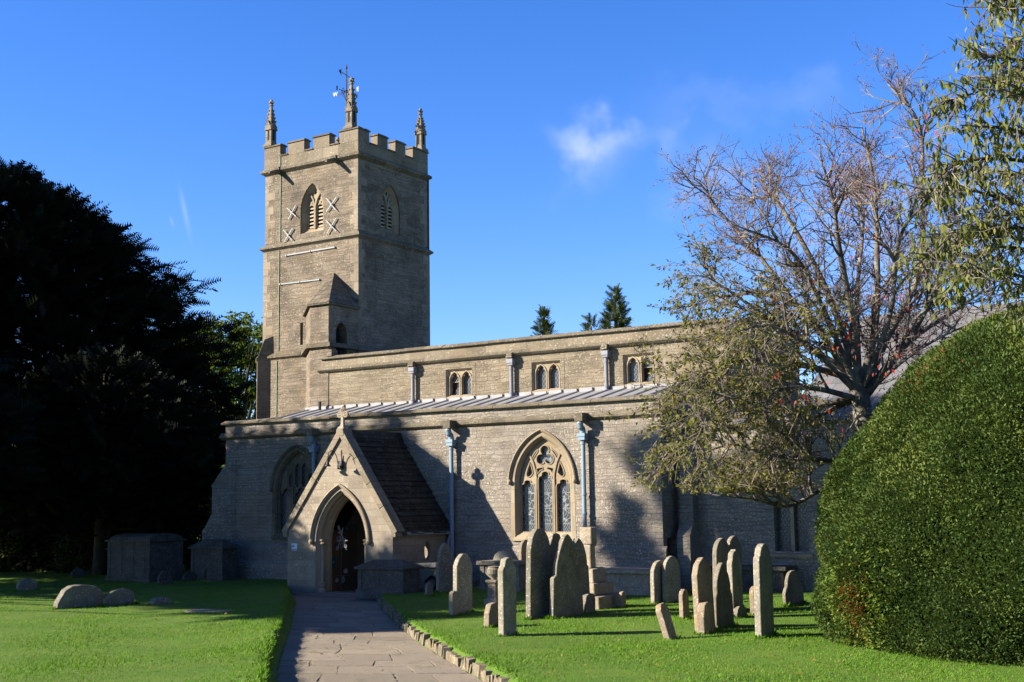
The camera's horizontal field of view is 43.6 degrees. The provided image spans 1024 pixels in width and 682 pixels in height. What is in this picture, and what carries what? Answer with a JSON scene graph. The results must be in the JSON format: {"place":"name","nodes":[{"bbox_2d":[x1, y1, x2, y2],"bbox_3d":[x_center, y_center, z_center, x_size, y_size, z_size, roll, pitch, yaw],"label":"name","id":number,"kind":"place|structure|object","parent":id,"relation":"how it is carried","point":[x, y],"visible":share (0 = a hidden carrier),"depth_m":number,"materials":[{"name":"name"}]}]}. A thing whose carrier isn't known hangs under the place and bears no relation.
{"place":"outdoors","nodes":[
{"label":"outdoors","id":0,"kind":"place"},
{"bbox_2d":[277,595,482,681],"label":"path","id":1,"kind":"structure","parent":0,"point":[303,647],"depth_m":19.26,"materials":[{"name":"beige stone"}]},
{"bbox_2d":[0,537,1023,681],"bbox_3d":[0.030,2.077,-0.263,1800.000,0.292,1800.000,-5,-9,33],"label":"ground","id":2,"kind":"structure","parent":0,"point":[273,672],"depth_m":18.80,"materials":[{"name":"green plant"}]},
{"bbox_2d":[16,579,36,590],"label":"headstone","id":3,"kind":"object","parent":2,"relation":"on","point":[27,584],"visible":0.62,"depth_m":31.75,"materials":[{"name":"grey stone"}]},
{"bbox_2d":[0,520,77,572],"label":"boundary shrub","id":4,"kind":"object","parent":2,"relation":"on","point":[10,565],"visible":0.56,"depth_m":41.56,"materials":[{"name":"green plant"}]},
{"bbox_2d":[4,509,93,569],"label":"boundary shrub","id":5,"kind":"object","parent":2,"relation":"on","point":[44,540],"visible":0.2,"depth_m":42.26,"materials":[{"name":"green plant"}]},
{"bbox_2d":[70,568,85,578],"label":"headstone","id":6,"kind":"object","parent":2,"relation":"on","point":[78,572],"visible":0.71,"depth_m":37.18,"materials":[{"name":"stone"}]},
{"bbox_2d":[53,584,103,609],"bbox_3d":[-8.861,5.342,26.183,0.140,0.700,1.156,4,-6,33],"label":"headstone","id":7,"kind":"object","parent":2,"relation":"on","point":[79,595],"visible":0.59,"depth_m":26.10,"materials":[{"name":"grey stone"}]},
{"bbox_2d":[43,509,117,573],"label":"boundary shrub","id":8,"kind":"object","parent":2,"relation":"on","point":[68,547],"visible":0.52,"depth_m":40.37,"materials":[{"name":"green plant"}]},
{"bbox_2d":[0,342,227,574],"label":"yew tree","id":9,"kind":"object","parent":2,"relation":"on","point":[30,506],"visible":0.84,"depth_m":37.30,"materials":[{"name":"green plant"}]},
{"bbox_2d":[103,588,134,605],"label":"headstone","id":10,"kind":"object","parent":2,"relation":"on","point":[119,596],"visible":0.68,"depth_m":26.63,"materials":[{"name":"grey stone"}]},
{"bbox_2d":[0,157,256,566],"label":"fir tree","id":11,"kind":"object","parent":2,"relation":"on","point":[70,260],"visible":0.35,"depth_m":46.62,"materials":[{"name":"green plant"}]},
{"bbox_2d":[105,533,186,582],"bbox_3d":[-10.261,6.114,35.830,1.860,1.450,1.360,-5,-9,33],"label":"chest tomb","id":12,"kind":"object","parent":2,"relation":"on","point":[141,557],"visible":0.88,"depth_m":35.36,"materials":[{"name":"stone"}]},
{"bbox_2d":[149,597,171,604],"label":"headstone","id":13,"kind":"object","parent":2,"relation":"on","point":[159,600],"visible":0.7,"depth_m":26.43,"materials":[{"name":"grey stone"}]},
{"bbox_2d":[157,570,172,584],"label":"headstone","id":14,"kind":"object","parent":2,"relation":"on","point":[164,577],"visible":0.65,"depth_m":33.28,"materials":[{"name":"stone"}]},
{"bbox_2d":[182,572,196,581],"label":"headstone","id":15,"kind":"object","parent":2,"relation":"on","point":[187,576],"visible":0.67,"depth_m":35.00,"materials":[{"name":"stone"}]},
{"bbox_2d":[202,569,205,579],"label":"headstone","id":16,"kind":"object","parent":2,"relation":"on","point":[204,574],"visible":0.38,"depth_m":34.99,"materials":[{"name":"stone"}]},
{"bbox_2d":[185,609,232,612],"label":"grave slab","id":17,"kind":"structure","parent":2,"relation":"on","point":[203,610],"depth_m":24.54,"materials":[{"name":"stone"}]},
{"bbox_2d":[188,539,240,580],"bbox_3d":[-8.216,6.109,35.300,1.360,1.270,0.710,-5,-9,33],"label":"chest tomb","id":18,"kind":"object","parent":2,"relation":"on","point":[216,559],"visible":0.87,"depth_m":35.03,"materials":[{"name":"stone"}]},
{"bbox_2d":[178,309,262,424],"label":"lime tree","id":19,"kind":"object","parent":2,"relation":"on","point":[251,351],"visible":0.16,"depth_m":74.26,"materials":[{"name":"green plant"}]},
{"bbox_2d":[354,559,423,599],"bbox_3d":[-2.829,5.476,29.402,1.460,0.890,0.760,-5,-9,33],"label":"chest tomb","id":20,"kind":"object","parent":2,"relation":"on","point":[377,577],"visible":0.94,"depth_m":29.14,"materials":[{"name":"stone"}]},
{"bbox_2d":[415,562,435,589],"bbox_3d":[-1.649,5.602,30.056,1.210,0.770,0.760,-5,-9,33],"label":"chest tomb","id":21,"kind":"object","parent":2,"relation":"on","point":[427,570],"visible":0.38,"depth_m":29.92,"materials":[{"name":"stone"}]},
{"bbox_2d":[425,582,432,595],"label":"headstone","id":22,"kind":"object","parent":2,"relation":"on","point":[428,588],"visible":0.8,"depth_m":28.11,"materials":[{"name":"grey stone"}]},
{"bbox_2d":[425,575,435,590],"bbox_3d":[-1.853,5.585,29.518,0.358,0.351,0.131,-5,-9,33],"label":"grave wreath","id":23,"kind":"object","parent":2,"relation":"on","point":[429,578],"visible":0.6,"depth_m":29.49,"materials":[{"name":"plant"}]},
{"bbox_2d":[376,596,510,681],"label":"kerb","id":24,"kind":"structure","parent":2,"relation":"on","point":[466,663],"depth_m":18.37,"materials":[{"name":"stone"}]},
{"bbox_2d":[436,543,453,592],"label":"headstone","id":25,"kind":"object","parent":2,"relation":"on","point":[444,571],"visible":0.86,"depth_m":29.10,"materials":[{"name":"grey stone"}]},
{"bbox_2d":[449,591,457,615],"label":"headstone","id":26,"kind":"object","parent":2,"relation":"on","point":[453,602],"visible":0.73,"depth_m":23.24,"materials":[{"name":"stone"}]},
{"bbox_2d":[453,554,471,613],"bbox_3d":[-0.915,4.615,23.718,0.100,1.324,0.483,-6,-10,35],"label":"headstone","id":27,"kind":"object","parent":2,"relation":"on","point":[462,576],"visible":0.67,"depth_m":23.68,"materials":[{"name":"stone"}]},
{"bbox_2d":[484,566,498,605],"bbox_3d":[-0.351,4.867,25.186,0.300,0.870,0.300,-5,-9,33],"label":"stone urn","id":28,"kind":"object","parent":2,"relation":"on","point":[492,582],"visible":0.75,"depth_m":25.10,"materials":[{"name":"grey stone"}]},
{"bbox_2d":[484,602,498,627],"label":"headstone","id":29,"kind":"object","parent":2,"relation":"on","point":[491,614],"visible":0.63,"depth_m":20.86,"materials":[{"name":"beige stone"}]},
{"bbox_2d":[476,551,525,591],"bbox_3d":[-0.123,5.424,29.856,1.210,1.030,0.760,-5,-9,33],"label":"chest tomb","id":30,"kind":"object","parent":2,"relation":"on","point":[520,565],"visible":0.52,"depth_m":29.72,"materials":[{"name":"stone"}]},
{"bbox_2d":[498,557,515,636],"bbox_3d":[-0.070,3.995,19.380,0.100,1.423,0.386,-4,-7,31],"label":"headstone","id":31,"kind":"object","parent":2,"relation":"on","point":[507,595],"visible":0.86,"depth_m":19.31,"materials":[{"name":"stone"}]},
{"bbox_2d":[519,540,527,559],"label":"headstone","id":32,"kind":"object","parent":2,"relation":"on","point":[522,549],"visible":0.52,"depth_m":30.42,"materials":[{"name":"grey stone"}]},
{"bbox_2d":[526,528,551,619],"bbox_3d":[0.477,4.184,22.345,0.100,1.802,0.886,-7,-10,30],"label":"headstone","id":33,"kind":"object","parent":2,"relation":"on","point":[538,566],"visible":0.72,"depth_m":22.25,"materials":[{"name":"grey stone"}]},
{"bbox_2d":[530,304,557,335],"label":"cypress tree","id":34,"kind":"object","parent":2,"relation":"on","point":[543,324],"visible":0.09,"depth_m":61.73,"materials":[{"name":"green plant"}]},
{"bbox_2d":[549,533,560,574],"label":"headstone","id":35,"kind":"object","parent":2,"relation":"on","point":[554,538],"visible":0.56,"depth_m":23.04,"materials":[{"name":"grey stone"}]},
{"bbox_2d":[549,534,583,618],"bbox_3d":[0.954,4.234,22.390,0.090,1.701,1.005,-4,-6,36],"label":"headstone","id":36,"kind":"object","parent":2,"relation":"on","point":[566,596],"visible":0.85,"depth_m":22.32,"materials":[{"name":"grey stone"}]},
{"bbox_2d":[573,538,589,593],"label":"headstone","id":37,"kind":"object","parent":2,"relation":"on","point":[581,556],"visible":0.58,"depth_m":23.25,"materials":[{"name":"grey stone"}]},
{"bbox_2d":[583,593,594,613],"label":"headstone","id":38,"kind":"object","parent":2,"relation":"on","point":[588,602],"visible":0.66,"depth_m":22.86,"materials":[{"name":"grey stone"}]},
{"bbox_2d":[579,313,601,330],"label":"cypress tree","id":39,"kind":"object","parent":2,"relation":"on","point":[587,326],"visible":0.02,"depth_m":57.83,"materials":[{"name":"green plant"}]},
{"bbox_2d":[580,527,618,609],"bbox_3d":[1.468,4.397,24.638,1.022,1.613,1.018,-5,-9,33],"label":"churchyard cross","id":40,"kind":"object","parent":2,"relation":"on","point":[603,592],"visible":0.52,"depth_m":24.49,"materials":[{"name":"stone"}]},
{"bbox_2d":[202,77,1022,596],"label":"church","id":41,"kind":"structure","parent":2,"relation":"on","point":[482,451],"depth_m":33.62,"materials":[{"name":"stone"}]},
{"bbox_2d":[292,543,296,549],"bbox_3d":[-5.428,5.137,31.919,0.180,0.170,0.015,-5,-9,33],"label":"notice board","id":42,"kind":"object","parent":41,"relation":"attached to","point":[294,546],"visible":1,"depth_m":31.91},
{"bbox_2d":[332,556,336,567],"bbox_3d":[-4.505,5.597,32.356,0.180,0.300,0.017,-5,-9,33],"label":"green notice","id":43,"kind":"object","parent":41,"relation":"attached to","point":[334,561],"visible":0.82,"depth_m":32.34,"materials":[{"name":"green paper"}]},
{"bbox_2d":[325,450,344,468],"bbox_3d":[-4.274,2.894,31.221,0.640,0.471,0.350,-5,-9,33],"label":"wall lamp","id":44,"kind":"object","parent":41,"relation":"attached to","point":[340,464],"visible":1,"depth_m":31.24,"materials":[{"name":"black metal"}]},
{"bbox_2d":[335,526,348,590],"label":"iron gate","id":45,"kind":"structure","parent":41,"relation":"on","point":[337,547],"depth_m":31.66,"materials":[{"name":"black metal"}]},
{"bbox_2d":[333,64,358,104],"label":"weather vane","id":46,"kind":"object","parent":41,"relation":"on","point":[345,91],"visible":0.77,"depth_m":43.91,"materials":[{"name":"black metal"}]},
{"bbox_2d":[593,283,631,329],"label":"cypress tree","id":47,"kind":"object","parent":2,"relation":"on","point":[612,309],"visible":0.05,"depth_m":61.65,"materials":[{"name":"green plant"}]},
{"bbox_2d":[619,591,625,607],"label":"headstone","id":48,"kind":"object","parent":2,"relation":"on","point":[622,598],"visible":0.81,"depth_m":24.26,"materials":[{"name":"grey stone"}]},
{"bbox_2d":[605,567,650,594],"bbox_3d":[2.712,5.338,28.065,1.590,0.670,0.940,-5,-9,33],"label":"table tomb","id":49,"kind":"object","parent":2,"relation":"on","point":[630,581],"visible":0.37,"depth_m":27.74,"materials":[{"name":"stone"}]},
{"bbox_2d":[650,560,663,603],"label":"headstone","id":50,"kind":"object","parent":2,"relation":"on","point":[656,581],"visible":0.51,"depth_m":25.39,"materials":[{"name":"stone"}]},
{"bbox_2d":[656,603,676,639],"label":"headstone","id":51,"kind":"object","parent":2,"relation":"on","point":[665,621],"visible":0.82,"depth_m":18.78,"materials":[{"name":"beige stone"}]},
{"bbox_2d":[662,556,680,602],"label":"headstone","id":52,"kind":"object","parent":2,"relation":"on","point":[671,585],"visible":0.69,"depth_m":25.57,"materials":[{"name":"stone"}]},
{"bbox_2d":[679,589,688,618],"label":"headstone","id":53,"kind":"object","parent":2,"relation":"on","point":[683,602],"visible":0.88,"depth_m":21.54,"materials":[{"name":"beige stone"}]},
{"bbox_2d":[692,557,715,632],"bbox_3d":[2.958,4.036,19.743,0.100,1.375,0.548,-8,-10,33],"label":"headstone","id":54,"kind":"object","parent":2,"relation":"on","point":[702,587],"visible":0.65,"depth_m":19.67,"materials":[{"name":"grey stone"}]},
{"bbox_2d":[697,602,714,634],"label":"headstone","id":55,"kind":"object","parent":2,"relation":"on","point":[705,618],"visible":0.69,"depth_m":19.39,"materials":[{"name":"beige stone"}]},
{"bbox_2d":[712,538,728,577],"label":"headstone","id":56,"kind":"object","parent":2,"relation":"on","point":[720,550],"visible":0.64,"depth_m":23.04,"materials":[{"name":"grey stone"}]},
{"bbox_2d":[713,563,733,627],"bbox_3d":[3.345,4.156,20.322,0.080,1.254,0.682,-7,-10,33],"label":"headstone","id":57,"kind":"object","parent":2,"relation":"on","point":[723,604],"visible":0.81,"depth_m":20.27,"materials":[{"name":"grey stone"}]},
{"bbox_2d":[727,536,741,567],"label":"headstone","id":58,"kind":"object","parent":2,"relation":"on","point":[733,542],"visible":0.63,"depth_m":23.55,"materials":[{"name":"grey stone"}]},
{"bbox_2d":[727,549,742,608],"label":"headstone","id":59,"kind":"object","parent":2,"relation":"on","point":[734,569],"visible":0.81,"depth_m":21.92,"materials":[{"name":"stone"}]},
{"bbox_2d":[733,606,746,617],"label":"headstone","id":60,"kind":"object","parent":2,"relation":"on","point":[739,611],"visible":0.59,"depth_m":21.72,"materials":[{"name":"beige stone"}]},
{"bbox_2d":[749,586,754,614],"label":"headstone","id":61,"kind":"object","parent":2,"relation":"on","point":[751,595],"visible":0.33,"depth_m":22.50,"materials":[{"name":"beige stone"}]},
{"bbox_2d":[710,564,797,592],"bbox_3d":[5.282,5.316,28.303,2.000,0.700,0.900,-5,-9,33],"label":"table tomb","id":62,"kind":"object","parent":2,"relation":"on","point":[779,572],"visible":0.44,"depth_m":27.75,"materials":[{"name":"stone"}]},
{"bbox_2d":[753,544,773,638],"bbox_3d":[3.659,3.754,18.598,0.100,1.600,0.512,-6,-10,32],"label":"headstone","id":63,"kind":"object","parent":2,"relation":"on","point":[763,594],"visible":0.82,"depth_m":18.51,"materials":[{"name":"stone"}]},
{"bbox_2d":[782,570,803,604],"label":"headstone","id":64,"kind":"object","parent":2,"relation":"on","point":[793,593],"visible":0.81,"depth_m":24.24,"materials":[{"name":"grey stone"}]},
{"bbox_2d":[598,32,1023,507],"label":"berry tree","id":65,"kind":"object","parent":2,"relation":"on","point":[858,379],"visible":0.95,"depth_m":20.82,"materials":[{"name":"brown plant"}]},
{"bbox_2d":[809,303,1023,666],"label":"clipped yew","id":66,"kind":"object","parent":2,"relation":"on","point":[919,544],"visible":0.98,"depth_m":16.49,"materials":[{"name":"green plant"}]},
{"bbox_2d":[879,0,1023,331],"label":"tree","id":67,"kind":"object","parent":2,"relation":"on","point":[970,272],"visible":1,"depth_m":9.29,"materials":[{"name":"green plant"}]},
{"bbox_2d":[0,0,1023,417],"label":"sky","id":68,"kind":"structure","parent":0,"point":[545,121],"materials":[{"name":"blue"}]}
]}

